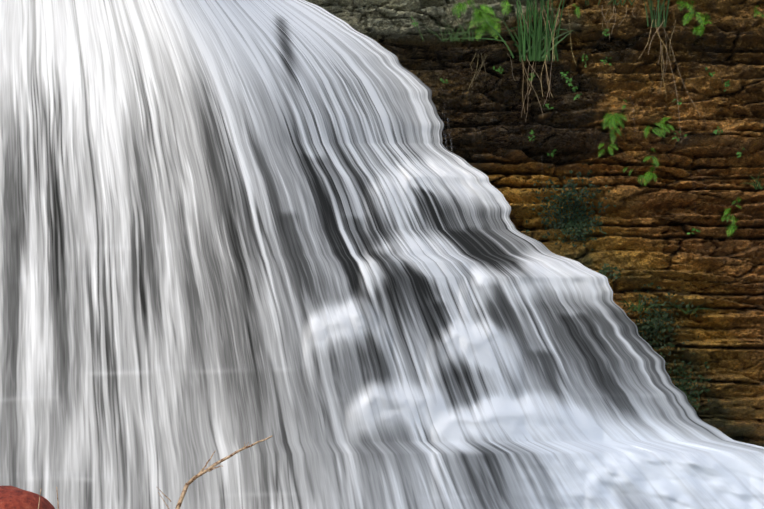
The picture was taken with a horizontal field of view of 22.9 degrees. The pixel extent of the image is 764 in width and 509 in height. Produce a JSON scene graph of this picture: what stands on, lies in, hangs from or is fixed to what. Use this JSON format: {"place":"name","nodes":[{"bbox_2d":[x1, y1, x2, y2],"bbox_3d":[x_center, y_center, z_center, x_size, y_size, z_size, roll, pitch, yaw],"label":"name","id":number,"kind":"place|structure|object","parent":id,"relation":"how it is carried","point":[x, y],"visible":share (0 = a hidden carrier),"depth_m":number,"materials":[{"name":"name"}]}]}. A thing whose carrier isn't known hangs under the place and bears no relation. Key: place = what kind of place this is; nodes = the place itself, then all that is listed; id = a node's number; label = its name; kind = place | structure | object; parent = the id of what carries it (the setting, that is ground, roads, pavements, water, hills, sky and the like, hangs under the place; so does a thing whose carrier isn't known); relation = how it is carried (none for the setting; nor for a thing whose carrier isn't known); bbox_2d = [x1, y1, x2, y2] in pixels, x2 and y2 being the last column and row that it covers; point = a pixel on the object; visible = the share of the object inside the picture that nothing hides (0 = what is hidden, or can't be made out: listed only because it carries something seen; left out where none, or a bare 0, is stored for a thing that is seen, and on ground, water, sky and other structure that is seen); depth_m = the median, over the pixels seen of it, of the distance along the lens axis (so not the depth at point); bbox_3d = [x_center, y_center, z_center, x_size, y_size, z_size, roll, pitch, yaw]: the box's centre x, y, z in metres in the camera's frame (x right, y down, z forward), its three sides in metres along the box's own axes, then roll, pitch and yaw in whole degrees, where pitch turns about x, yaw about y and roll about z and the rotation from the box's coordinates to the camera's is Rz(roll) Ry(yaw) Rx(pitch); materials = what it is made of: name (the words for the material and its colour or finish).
{"place":"outdoors","nodes":[
{"label":"outdoors","id":0,"kind":"place"},
{"bbox_2d":[0,0,763,508],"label":"waterfall water","id":1,"kind":"structure","parent":0,"point":[232,226],"depth_m":9.45,"materials":[{"name":"white liquid"}]},
{"bbox_2d":[305,0,763,446],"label":"cliff","id":2,"kind":"structure","parent":0,"point":[702,171],"depth_m":11.50,"materials":[{"name":"brown stone"}]},
{"bbox_2d":[411,17,743,412],"bbox_3d":[1.180,-0.172,11.406,2.008,2.526,0.269,0,0,2],"label":"moss and herbs","id":3,"kind":"object","parent":2,"relation":"attached to","point":[580,225],"visible":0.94,"depth_m":11.43,"materials":[{"name":"green plant"}]},
{"bbox_2d":[413,0,763,313],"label":"grass tufts","id":4,"kind":"object","parent":2,"relation":"on","point":[534,51],"visible":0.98,"depth_m":11.29,"materials":[{"name":"green plant"}]},
{"bbox_2d":[452,0,763,236],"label":"leaves","id":5,"kind":"object","parent":2,"relation":"attached to","point":[492,24],"visible":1,"depth_m":11.33,"materials":[{"name":"green plant"}]},
{"label":"ground","id":6,"kind":"structure","parent":0,"visible":0},
{"bbox_3d":[0.151,2.702,2.336,8.000,3.223,10.700,0,0,-1],"label":"shelf","id":7,"kind":"object","parent":6,"relation":"on","visible":0},
{"bbox_2d":[0,486,54,508],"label":"red rock","id":8,"kind":"object","parent":7,"relation":"on","point":[12,497],"visible":0.96,"depth_m":5.99,"materials":[{"name":"red stone"}]},
{"bbox_2d":[38,435,271,508],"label":"dry twig","id":9,"kind":"object","parent":7,"relation":"on","point":[191,480],"visible":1,"depth_m":5.97,"materials":[{"name":"brown wood"}]}
]}

